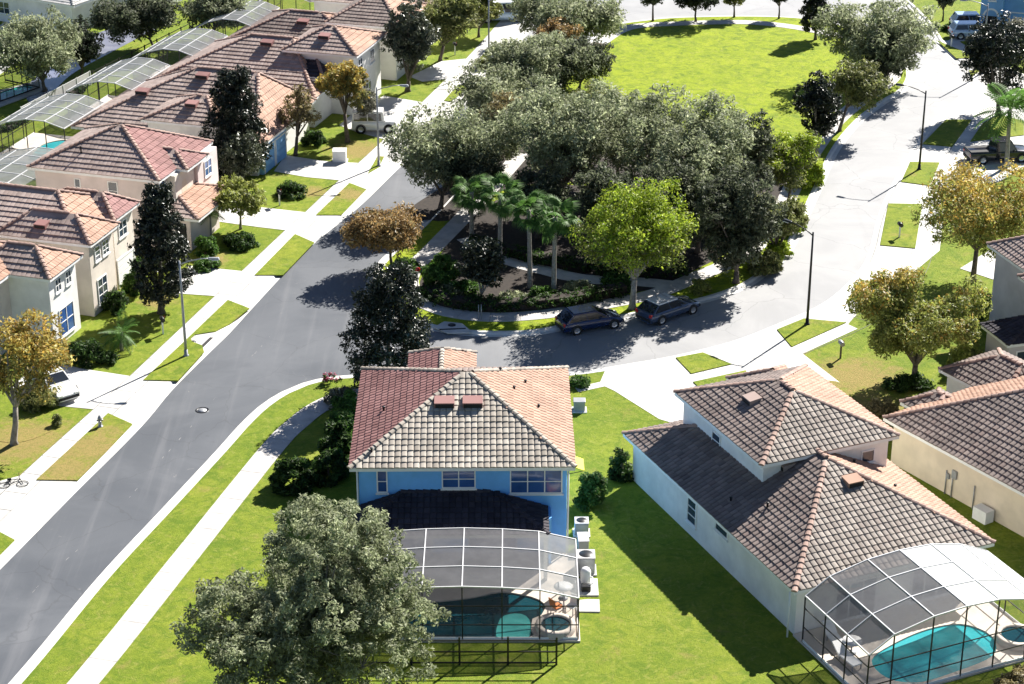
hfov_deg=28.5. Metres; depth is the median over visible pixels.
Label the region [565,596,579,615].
patio chair
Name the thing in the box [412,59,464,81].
driveway
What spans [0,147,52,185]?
pool cage
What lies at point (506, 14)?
parked van
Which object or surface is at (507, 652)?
metal fence
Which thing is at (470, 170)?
oak tree
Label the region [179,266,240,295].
driveway
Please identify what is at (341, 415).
shrub
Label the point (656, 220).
yellow tree
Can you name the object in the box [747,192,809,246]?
olive tree
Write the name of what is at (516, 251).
hedge
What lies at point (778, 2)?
oak tree
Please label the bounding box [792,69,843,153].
dark tree
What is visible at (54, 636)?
kerb corner
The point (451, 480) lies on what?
window
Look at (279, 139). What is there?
garage door
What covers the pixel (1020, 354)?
window
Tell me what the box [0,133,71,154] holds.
swimming pool
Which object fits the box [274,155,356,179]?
driveway
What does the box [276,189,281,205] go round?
mailbox
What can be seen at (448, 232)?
island path
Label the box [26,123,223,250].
pink house
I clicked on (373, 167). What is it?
verge
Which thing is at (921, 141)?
street lamp
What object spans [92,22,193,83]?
rail fence
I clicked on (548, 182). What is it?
oak tree
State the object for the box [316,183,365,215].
verge
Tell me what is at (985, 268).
driveway
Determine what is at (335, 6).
white walled house
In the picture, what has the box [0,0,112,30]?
grey roofed house
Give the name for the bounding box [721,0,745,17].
oak tree
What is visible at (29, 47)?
oak tree
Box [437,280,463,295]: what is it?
shrub
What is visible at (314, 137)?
shrub
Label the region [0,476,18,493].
driveway
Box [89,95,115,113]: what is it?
swimming pool
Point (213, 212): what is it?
feather palm
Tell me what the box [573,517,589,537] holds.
air conditioner
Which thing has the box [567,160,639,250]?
oak tree
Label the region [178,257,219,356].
street lamp
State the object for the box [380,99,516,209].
oak tree
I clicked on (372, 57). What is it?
window
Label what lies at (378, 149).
street lamp
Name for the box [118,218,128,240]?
window
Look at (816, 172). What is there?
shrub
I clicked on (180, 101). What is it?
blue trimmed house
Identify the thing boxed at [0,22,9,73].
street
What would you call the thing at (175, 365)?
verge
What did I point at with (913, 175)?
verge
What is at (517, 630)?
pool bench
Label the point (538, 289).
shrub
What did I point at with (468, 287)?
shrub
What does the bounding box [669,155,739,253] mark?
oak tree
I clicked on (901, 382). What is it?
shrub
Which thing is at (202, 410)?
manhole cover
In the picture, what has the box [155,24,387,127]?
tall white house
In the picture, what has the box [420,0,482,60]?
olive tree
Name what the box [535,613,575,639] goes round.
spa
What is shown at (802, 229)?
shrub
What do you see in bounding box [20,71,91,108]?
panel fence
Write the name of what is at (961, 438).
cream house
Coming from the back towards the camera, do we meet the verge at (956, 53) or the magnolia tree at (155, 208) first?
the verge at (956, 53)
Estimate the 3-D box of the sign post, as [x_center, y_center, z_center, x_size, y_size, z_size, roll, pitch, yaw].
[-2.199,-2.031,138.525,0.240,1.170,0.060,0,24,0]
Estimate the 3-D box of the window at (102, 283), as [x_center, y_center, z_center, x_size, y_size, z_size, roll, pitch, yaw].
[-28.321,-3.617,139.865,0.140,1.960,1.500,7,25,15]
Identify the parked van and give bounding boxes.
[480,0,525,22]
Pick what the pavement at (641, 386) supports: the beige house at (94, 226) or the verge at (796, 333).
the verge at (796, 333)
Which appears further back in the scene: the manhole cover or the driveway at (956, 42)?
the driveway at (956, 42)
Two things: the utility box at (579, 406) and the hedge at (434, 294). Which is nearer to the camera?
the utility box at (579, 406)
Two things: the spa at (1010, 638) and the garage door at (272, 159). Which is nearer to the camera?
the spa at (1010, 638)
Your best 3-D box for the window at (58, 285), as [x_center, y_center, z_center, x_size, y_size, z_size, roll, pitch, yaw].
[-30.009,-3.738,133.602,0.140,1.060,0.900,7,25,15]
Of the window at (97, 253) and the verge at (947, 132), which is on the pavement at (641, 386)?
the verge at (947, 132)
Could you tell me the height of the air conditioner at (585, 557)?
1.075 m
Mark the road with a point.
(284, 332)
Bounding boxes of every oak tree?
[0,4,83,91]
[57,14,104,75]
[85,0,182,51]
[169,492,451,683]
[178,0,250,30]
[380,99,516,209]
[439,145,504,214]
[443,56,548,121]
[471,106,526,162]
[484,36,551,83]
[497,72,631,212]
[502,166,570,238]
[506,0,550,33]
[523,30,604,99]
[532,0,627,38]
[558,78,627,109]
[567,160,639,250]
[597,89,657,178]
[599,81,761,188]
[637,159,696,262]
[640,0,662,20]
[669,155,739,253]
[673,0,719,21]
[684,156,788,283]
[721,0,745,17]
[721,108,778,191]
[772,0,786,18]
[809,0,942,70]
[936,0,956,20]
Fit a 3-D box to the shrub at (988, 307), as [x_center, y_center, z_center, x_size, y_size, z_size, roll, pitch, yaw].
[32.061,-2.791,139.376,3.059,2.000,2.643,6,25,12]
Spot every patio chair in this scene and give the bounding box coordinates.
[548,597,562,612]
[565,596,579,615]
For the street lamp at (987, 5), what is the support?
on the pavement at (641, 386)
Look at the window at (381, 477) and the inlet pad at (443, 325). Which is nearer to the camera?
the window at (381, 477)
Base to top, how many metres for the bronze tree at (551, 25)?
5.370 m
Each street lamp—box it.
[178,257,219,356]
[376,84,408,166]
[488,0,489,47]
[782,218,813,324]
[895,83,926,169]
[960,0,988,23]
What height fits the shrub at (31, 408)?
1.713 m
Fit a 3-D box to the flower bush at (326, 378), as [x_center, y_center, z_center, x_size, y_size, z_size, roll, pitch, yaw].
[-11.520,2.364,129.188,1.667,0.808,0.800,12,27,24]
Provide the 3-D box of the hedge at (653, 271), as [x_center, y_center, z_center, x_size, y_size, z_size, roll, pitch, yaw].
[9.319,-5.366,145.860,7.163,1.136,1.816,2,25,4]
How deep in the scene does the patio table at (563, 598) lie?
105.56 m
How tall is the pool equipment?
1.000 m
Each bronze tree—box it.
[339,200,425,264]
[532,17,583,55]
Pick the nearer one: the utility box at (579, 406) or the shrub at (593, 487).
the shrub at (593, 487)
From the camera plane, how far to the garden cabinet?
109.77 m
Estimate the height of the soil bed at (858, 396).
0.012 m
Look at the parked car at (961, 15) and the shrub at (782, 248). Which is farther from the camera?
the parked car at (961, 15)
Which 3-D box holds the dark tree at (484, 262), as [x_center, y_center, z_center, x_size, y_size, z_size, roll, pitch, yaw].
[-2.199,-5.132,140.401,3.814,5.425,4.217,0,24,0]
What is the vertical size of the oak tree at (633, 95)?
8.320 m
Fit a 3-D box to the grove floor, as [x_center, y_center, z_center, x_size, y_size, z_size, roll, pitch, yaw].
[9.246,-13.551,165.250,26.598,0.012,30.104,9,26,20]
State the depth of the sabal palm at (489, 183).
144.81 m
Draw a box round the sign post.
[478,304,481,319]
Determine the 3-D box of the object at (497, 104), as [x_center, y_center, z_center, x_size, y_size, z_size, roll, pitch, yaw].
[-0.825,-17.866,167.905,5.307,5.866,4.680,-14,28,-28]
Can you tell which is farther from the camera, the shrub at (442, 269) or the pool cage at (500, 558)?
the shrub at (442, 269)
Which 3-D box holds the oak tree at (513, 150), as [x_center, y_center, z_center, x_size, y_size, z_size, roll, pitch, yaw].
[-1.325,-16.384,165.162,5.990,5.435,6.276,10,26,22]
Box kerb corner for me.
[8,0,974,683]
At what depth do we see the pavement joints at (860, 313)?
138.46 m
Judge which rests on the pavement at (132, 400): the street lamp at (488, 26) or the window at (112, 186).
the street lamp at (488, 26)
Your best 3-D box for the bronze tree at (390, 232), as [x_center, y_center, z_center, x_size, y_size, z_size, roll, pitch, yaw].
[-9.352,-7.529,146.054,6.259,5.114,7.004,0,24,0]
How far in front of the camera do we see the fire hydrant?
123.61 m
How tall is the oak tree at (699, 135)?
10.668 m
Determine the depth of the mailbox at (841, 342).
132.63 m
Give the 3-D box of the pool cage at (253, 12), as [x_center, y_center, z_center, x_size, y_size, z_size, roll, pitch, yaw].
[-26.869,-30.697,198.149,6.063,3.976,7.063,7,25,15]
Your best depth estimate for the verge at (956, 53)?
197.92 m
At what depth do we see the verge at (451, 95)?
184.94 m
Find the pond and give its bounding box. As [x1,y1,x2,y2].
[26,29,154,101]
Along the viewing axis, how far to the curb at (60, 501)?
127.32 m
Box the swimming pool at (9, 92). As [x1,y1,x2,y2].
[0,80,47,106]
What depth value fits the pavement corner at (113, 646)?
110.28 m
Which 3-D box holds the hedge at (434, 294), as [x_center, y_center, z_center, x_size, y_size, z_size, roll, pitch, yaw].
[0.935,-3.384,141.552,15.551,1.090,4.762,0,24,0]
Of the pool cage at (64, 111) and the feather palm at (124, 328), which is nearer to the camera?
the feather palm at (124, 328)
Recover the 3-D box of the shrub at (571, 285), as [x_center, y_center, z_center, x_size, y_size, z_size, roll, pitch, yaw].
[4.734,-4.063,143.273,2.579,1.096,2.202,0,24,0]
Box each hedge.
[1,84,88,131]
[416,277,630,312]
[468,234,594,272]
[592,260,689,278]
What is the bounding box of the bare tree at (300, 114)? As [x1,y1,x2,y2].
[277,83,321,155]
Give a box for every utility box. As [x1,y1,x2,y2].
[331,148,347,162]
[571,397,586,412]
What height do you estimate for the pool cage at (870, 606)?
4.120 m
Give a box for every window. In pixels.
[0,1,10,15]
[54,276,62,295]
[58,300,76,338]
[65,268,72,287]
[74,178,80,187]
[94,244,101,263]
[97,273,107,306]
[101,237,110,257]
[107,181,117,193]
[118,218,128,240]
[204,157,212,178]
[358,56,362,69]
[363,79,371,90]
[370,47,374,65]
[376,472,388,494]
[441,471,476,490]
[509,471,563,495]
[685,497,696,529]
[711,430,720,445]
[713,523,728,542]
[861,448,875,463]
[1016,350,1023,359]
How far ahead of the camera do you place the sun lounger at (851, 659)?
100.18 m
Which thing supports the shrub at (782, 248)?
on the park lawn at (753, 68)
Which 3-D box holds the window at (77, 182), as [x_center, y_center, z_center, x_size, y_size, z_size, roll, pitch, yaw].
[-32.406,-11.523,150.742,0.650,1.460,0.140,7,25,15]
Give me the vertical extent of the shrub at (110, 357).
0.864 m
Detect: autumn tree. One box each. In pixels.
[0,307,76,445]
[314,60,369,142]
[842,265,992,385]
[909,157,1023,281]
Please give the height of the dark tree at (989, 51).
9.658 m
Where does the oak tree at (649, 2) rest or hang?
on the park lawn at (753, 68)
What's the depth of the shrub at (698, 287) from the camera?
142.70 m
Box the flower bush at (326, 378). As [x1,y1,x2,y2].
[321,372,342,382]
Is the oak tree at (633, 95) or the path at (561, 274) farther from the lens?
the oak tree at (633, 95)
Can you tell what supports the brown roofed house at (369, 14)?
on the lawn at (149, 338)
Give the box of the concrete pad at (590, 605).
[579,599,599,612]
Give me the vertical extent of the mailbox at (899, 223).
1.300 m
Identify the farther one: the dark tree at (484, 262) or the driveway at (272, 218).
the driveway at (272, 218)
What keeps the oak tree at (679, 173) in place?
on the planting bed at (514, 278)
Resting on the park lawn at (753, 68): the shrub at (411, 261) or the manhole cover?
the shrub at (411, 261)
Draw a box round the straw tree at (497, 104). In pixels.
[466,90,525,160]
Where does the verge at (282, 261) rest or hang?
on the pavement at (132, 400)
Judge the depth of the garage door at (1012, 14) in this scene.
202.82 m
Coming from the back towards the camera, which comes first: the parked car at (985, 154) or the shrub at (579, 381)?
the parked car at (985, 154)
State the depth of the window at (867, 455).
110.75 m
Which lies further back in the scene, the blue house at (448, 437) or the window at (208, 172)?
the window at (208, 172)
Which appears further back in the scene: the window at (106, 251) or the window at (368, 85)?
the window at (368, 85)
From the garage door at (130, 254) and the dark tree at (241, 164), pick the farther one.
the dark tree at (241, 164)
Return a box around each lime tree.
[212,173,266,229]
[471,0,503,37]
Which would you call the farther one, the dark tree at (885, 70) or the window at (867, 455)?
the dark tree at (885, 70)
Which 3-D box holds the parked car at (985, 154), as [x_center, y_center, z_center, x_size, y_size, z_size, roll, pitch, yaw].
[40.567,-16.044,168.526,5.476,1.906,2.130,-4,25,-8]
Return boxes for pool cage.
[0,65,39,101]
[0,93,104,153]
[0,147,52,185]
[66,57,169,116]
[133,28,227,76]
[195,0,279,34]
[259,0,310,9]
[355,527,578,639]
[802,543,1023,683]
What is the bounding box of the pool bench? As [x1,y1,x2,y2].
[496,613,530,636]
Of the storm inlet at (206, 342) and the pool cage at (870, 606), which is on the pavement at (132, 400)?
the storm inlet at (206, 342)
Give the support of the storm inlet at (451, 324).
on the inlet pad at (443, 325)
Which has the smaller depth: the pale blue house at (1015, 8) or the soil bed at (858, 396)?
the soil bed at (858, 396)
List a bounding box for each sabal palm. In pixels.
[450,173,488,236]
[477,170,524,255]
[503,188,550,288]
[529,194,581,293]
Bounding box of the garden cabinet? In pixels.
[577,532,588,548]
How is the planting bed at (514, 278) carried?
on the park lawn at (753, 68)
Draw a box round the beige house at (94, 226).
[0,182,140,316]
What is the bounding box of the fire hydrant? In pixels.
[96,415,102,427]
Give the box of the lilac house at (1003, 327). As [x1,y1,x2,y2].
[980,235,1023,359]
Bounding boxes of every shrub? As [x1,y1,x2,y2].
[19,382,58,413]
[51,413,62,425]
[68,337,104,369]
[95,350,119,365]
[100,289,130,315]
[119,257,141,296]
[192,255,221,273]
[193,235,219,257]
[221,231,259,251]
[267,454,322,497]
[274,180,307,200]
[299,129,327,146]
[311,447,349,487]
[317,419,352,463]
[323,385,357,408]
[324,408,353,434]
[330,389,357,419]
[384,256,423,275]
[422,253,461,291]
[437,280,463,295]
[455,278,481,295]
[474,57,492,68]
[498,289,528,297]
[529,285,558,294]
[561,279,591,291]
[569,373,590,389]
[572,471,607,512]
[599,270,631,284]
[607,446,633,482]
[688,278,712,296]
[746,249,783,276]
[764,238,794,260]
[777,203,808,236]
[794,153,825,188]
[865,397,899,415]
[880,371,935,393]
[940,23,950,31]
[946,340,983,364]
[955,287,991,319]
[991,663,1023,683]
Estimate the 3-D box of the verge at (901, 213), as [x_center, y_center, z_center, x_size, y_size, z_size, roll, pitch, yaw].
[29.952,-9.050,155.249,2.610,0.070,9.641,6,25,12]
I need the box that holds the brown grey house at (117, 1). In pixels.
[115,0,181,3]
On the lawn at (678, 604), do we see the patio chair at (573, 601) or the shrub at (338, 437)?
the shrub at (338, 437)
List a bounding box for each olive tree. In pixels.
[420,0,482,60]
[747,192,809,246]
[819,59,893,131]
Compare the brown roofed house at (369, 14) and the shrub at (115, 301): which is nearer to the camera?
the shrub at (115, 301)
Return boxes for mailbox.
[159,316,164,333]
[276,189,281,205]
[452,42,456,54]
[838,339,844,358]
[897,221,903,236]
[949,34,954,46]
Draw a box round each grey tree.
[354,87,381,115]
[1005,16,1023,33]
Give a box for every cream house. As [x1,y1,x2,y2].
[0,240,83,354]
[882,347,1023,536]
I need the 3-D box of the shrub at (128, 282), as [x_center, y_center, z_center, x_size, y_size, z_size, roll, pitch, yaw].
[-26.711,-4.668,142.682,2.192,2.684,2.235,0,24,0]
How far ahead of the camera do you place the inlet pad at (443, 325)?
137.34 m
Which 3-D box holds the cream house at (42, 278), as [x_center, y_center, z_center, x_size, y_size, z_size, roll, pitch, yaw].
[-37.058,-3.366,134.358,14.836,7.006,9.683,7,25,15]
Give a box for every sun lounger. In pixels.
[822,620,845,651]
[832,638,862,670]
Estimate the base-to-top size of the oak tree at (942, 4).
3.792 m
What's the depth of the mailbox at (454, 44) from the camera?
196.76 m
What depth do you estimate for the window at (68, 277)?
134.80 m
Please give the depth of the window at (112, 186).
149.86 m
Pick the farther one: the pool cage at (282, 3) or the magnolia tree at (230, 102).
the pool cage at (282, 3)
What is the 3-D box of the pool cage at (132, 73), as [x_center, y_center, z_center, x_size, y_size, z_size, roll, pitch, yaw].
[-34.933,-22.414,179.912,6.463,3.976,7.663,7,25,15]
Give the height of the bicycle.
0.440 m
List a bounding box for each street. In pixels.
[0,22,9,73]
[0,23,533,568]
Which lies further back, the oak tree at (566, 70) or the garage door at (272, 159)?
the oak tree at (566, 70)
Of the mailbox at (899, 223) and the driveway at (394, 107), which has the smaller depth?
the mailbox at (899, 223)
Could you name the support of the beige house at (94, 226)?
on the lawn at (149, 338)
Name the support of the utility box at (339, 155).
on the lawn at (149, 338)
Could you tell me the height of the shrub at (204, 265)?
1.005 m
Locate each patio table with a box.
[558,596,567,600]
[842,636,857,654]
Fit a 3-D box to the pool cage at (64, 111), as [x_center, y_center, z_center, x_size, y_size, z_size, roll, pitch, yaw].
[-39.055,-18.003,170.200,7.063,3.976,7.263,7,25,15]
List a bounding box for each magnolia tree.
[127,181,197,314]
[198,63,273,183]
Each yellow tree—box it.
[564,176,699,309]
[764,128,824,202]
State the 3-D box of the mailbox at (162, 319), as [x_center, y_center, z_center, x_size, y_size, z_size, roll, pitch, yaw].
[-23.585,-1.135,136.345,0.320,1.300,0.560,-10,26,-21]
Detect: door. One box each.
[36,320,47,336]
[117,247,134,288]
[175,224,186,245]
[264,140,275,173]
[275,131,286,164]
[1009,12,1023,20]
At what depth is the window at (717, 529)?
108.15 m
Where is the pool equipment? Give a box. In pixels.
[578,567,598,595]
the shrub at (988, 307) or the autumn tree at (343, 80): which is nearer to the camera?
the shrub at (988, 307)
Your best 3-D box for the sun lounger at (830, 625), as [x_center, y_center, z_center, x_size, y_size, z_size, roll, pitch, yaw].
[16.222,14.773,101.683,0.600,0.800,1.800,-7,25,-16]
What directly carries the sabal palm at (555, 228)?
on the planting bed at (514, 278)
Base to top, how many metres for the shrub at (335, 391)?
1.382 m
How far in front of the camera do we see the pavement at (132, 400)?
135.75 m
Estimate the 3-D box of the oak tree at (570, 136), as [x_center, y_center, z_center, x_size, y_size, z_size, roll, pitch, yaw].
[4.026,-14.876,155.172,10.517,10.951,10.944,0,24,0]
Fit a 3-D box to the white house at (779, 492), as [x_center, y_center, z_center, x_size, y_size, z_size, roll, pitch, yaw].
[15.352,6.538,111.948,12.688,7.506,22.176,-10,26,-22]
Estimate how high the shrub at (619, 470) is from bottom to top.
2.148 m
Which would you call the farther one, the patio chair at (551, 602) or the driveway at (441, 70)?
the driveway at (441, 70)
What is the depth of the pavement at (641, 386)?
136.20 m
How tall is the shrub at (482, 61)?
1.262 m
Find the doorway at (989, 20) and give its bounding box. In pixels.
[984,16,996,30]
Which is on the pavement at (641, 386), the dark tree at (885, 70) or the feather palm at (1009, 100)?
the feather palm at (1009, 100)
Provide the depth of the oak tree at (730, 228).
141.87 m
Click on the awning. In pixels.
(580, 462)
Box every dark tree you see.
[217,129,265,179]
[336,259,433,388]
[379,0,441,91]
[454,236,506,294]
[561,34,615,89]
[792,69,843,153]
[798,0,832,39]
[862,30,908,90]
[958,10,1023,114]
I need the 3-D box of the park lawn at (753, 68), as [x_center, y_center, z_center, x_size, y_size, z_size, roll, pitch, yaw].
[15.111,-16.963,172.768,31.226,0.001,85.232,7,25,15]
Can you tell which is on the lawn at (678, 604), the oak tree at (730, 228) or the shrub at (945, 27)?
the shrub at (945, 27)
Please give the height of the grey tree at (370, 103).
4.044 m
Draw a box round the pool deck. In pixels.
[391,588,579,641]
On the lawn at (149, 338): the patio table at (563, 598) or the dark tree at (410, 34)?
the dark tree at (410, 34)
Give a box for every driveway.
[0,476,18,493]
[13,365,128,408]
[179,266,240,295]
[219,207,303,229]
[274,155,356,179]
[340,96,419,138]
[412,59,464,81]
[947,37,1008,48]
[960,253,994,278]
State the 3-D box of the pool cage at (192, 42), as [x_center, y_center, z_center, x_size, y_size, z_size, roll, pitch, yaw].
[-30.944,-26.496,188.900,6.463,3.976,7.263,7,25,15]
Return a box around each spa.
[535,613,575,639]
[996,623,1023,651]
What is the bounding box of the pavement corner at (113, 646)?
[67,389,358,683]
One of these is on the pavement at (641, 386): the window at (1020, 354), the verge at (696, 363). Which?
the verge at (696, 363)
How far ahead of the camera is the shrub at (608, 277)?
144.21 m
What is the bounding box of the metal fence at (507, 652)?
[362,636,557,664]
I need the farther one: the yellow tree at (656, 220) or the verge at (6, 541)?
the yellow tree at (656, 220)
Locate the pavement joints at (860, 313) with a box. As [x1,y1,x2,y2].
[656,76,1018,389]
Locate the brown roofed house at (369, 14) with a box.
[227,0,430,80]
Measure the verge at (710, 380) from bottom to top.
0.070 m
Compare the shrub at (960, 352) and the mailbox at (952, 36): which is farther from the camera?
the mailbox at (952, 36)
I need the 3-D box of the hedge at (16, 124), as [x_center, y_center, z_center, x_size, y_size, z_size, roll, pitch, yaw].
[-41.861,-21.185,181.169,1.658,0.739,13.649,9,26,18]
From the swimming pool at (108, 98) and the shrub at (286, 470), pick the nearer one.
the shrub at (286, 470)
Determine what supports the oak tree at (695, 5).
on the park lawn at (753, 68)
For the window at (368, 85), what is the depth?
182.12 m
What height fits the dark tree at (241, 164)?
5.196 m
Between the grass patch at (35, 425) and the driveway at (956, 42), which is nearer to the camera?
the grass patch at (35, 425)
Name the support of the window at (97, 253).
in the beige house at (94, 226)
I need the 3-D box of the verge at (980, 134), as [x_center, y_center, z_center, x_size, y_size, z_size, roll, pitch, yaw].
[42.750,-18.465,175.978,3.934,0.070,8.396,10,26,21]
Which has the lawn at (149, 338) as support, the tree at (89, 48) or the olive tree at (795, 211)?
the tree at (89, 48)
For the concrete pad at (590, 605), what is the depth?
105.07 m
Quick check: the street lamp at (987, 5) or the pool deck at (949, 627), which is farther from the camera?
the street lamp at (987, 5)
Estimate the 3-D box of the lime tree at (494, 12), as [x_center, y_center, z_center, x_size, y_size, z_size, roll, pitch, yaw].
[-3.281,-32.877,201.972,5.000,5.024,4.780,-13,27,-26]
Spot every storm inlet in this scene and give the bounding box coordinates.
[192,337,212,346]
[439,323,465,329]
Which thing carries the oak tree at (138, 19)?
on the lawn at (149, 338)
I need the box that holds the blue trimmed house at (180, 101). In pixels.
[70,66,316,175]
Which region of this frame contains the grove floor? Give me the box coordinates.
[412,118,784,220]
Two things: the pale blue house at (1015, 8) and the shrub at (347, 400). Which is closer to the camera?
the shrub at (347, 400)
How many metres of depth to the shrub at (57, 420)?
123.89 m
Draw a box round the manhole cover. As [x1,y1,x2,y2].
[195,407,208,412]
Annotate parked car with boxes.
[30,365,79,402]
[352,107,397,133]
[555,304,623,335]
[635,292,699,325]
[948,20,979,39]
[949,11,979,22]
[963,136,1023,164]
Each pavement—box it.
[0,20,522,538]
[575,40,1023,421]
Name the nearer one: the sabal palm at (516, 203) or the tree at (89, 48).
the sabal palm at (516, 203)
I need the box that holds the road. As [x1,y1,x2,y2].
[0,0,967,683]
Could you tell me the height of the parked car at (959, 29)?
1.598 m
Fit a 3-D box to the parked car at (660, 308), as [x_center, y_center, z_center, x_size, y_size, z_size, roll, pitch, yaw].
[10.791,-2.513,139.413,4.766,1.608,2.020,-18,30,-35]
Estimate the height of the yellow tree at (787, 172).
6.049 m
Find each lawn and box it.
[0,0,499,480]
[22,0,1023,683]
[382,16,905,330]
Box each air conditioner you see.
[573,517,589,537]
[577,549,596,575]
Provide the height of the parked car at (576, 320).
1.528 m
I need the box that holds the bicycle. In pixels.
[0,472,28,487]
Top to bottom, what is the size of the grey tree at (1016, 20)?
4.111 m
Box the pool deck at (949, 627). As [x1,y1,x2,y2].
[793,602,1023,683]
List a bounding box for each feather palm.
[97,308,138,353]
[201,201,224,235]
[973,82,1023,167]
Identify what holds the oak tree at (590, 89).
on the grove floor
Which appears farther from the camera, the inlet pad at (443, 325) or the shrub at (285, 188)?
the shrub at (285, 188)
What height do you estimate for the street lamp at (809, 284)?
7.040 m
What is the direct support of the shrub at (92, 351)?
on the lawn at (149, 338)
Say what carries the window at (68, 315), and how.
in the cream house at (42, 278)
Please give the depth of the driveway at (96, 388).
129.37 m
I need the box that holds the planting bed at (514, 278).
[420,185,718,297]
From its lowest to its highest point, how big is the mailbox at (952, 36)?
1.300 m
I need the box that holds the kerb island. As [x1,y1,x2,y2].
[364,16,913,336]
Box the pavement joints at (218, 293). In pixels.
[0,21,512,509]
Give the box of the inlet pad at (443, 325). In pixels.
[434,321,471,333]
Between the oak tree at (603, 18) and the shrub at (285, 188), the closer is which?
the shrub at (285, 188)
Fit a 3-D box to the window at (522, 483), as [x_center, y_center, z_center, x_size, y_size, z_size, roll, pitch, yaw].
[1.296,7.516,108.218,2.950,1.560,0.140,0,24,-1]
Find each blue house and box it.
[347,347,577,536]
[979,0,1023,30]
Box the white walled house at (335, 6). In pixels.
[309,0,441,43]
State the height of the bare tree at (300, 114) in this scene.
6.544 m
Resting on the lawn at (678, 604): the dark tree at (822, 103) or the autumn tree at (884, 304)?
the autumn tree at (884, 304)
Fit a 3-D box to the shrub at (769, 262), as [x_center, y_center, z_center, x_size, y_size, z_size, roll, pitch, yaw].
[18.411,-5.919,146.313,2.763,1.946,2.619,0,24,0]
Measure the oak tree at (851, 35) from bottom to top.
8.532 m
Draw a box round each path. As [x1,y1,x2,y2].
[399,20,902,321]
[457,237,670,287]
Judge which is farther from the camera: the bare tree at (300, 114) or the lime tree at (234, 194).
the bare tree at (300, 114)
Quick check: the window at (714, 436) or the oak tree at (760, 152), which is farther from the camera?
the oak tree at (760, 152)
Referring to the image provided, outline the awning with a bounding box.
[569,456,583,473]
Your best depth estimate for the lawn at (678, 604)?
107.57 m
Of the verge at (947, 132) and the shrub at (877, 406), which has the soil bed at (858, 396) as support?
the shrub at (877, 406)
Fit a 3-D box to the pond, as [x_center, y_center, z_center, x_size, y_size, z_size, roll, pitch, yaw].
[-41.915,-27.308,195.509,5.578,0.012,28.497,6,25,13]
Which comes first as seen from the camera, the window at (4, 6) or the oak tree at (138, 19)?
the oak tree at (138, 19)
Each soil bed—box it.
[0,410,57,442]
[827,380,889,424]
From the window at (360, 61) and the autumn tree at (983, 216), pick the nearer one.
the autumn tree at (983, 216)
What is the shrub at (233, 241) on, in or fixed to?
on the lawn at (149, 338)
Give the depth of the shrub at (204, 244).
149.09 m
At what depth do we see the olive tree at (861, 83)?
172.98 m
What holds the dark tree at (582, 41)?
on the park lawn at (753, 68)
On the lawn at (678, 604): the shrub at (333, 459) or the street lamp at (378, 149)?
the shrub at (333, 459)
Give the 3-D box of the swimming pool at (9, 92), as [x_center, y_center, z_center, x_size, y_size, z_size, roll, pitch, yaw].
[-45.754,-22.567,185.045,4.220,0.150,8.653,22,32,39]
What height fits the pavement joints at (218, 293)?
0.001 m
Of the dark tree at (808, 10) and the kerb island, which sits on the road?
the kerb island
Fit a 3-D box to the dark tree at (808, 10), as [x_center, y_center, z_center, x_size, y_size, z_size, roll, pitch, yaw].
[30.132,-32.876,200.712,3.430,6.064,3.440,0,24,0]
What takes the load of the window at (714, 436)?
in the white house at (779, 492)
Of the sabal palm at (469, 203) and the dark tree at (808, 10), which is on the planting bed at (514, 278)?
the sabal palm at (469, 203)
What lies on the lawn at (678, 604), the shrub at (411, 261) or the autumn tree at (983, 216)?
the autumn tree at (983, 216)
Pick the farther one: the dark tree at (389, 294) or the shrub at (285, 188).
the shrub at (285, 188)
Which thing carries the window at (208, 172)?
in the pink house at (128, 160)
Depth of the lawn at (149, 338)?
160.12 m
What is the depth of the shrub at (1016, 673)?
97.89 m
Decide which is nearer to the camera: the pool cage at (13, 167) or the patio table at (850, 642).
the patio table at (850, 642)
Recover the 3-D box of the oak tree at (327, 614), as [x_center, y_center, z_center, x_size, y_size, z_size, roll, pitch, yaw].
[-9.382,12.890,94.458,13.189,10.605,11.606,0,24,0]
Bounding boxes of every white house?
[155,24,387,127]
[621,363,995,636]
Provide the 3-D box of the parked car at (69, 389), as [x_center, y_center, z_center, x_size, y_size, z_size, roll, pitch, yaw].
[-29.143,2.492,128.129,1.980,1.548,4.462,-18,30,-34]
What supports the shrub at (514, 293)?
on the planting bed at (514, 278)
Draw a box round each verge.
[0,532,14,554]
[36,413,131,480]
[143,300,249,380]
[255,234,313,275]
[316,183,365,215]
[368,156,383,173]
[444,86,465,101]
[676,352,731,373]
[693,370,745,385]
[777,318,845,346]
[880,203,921,248]
[901,162,939,185]
[923,119,971,146]
[937,40,969,58]
[970,116,1023,141]
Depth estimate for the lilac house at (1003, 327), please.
134.23 m

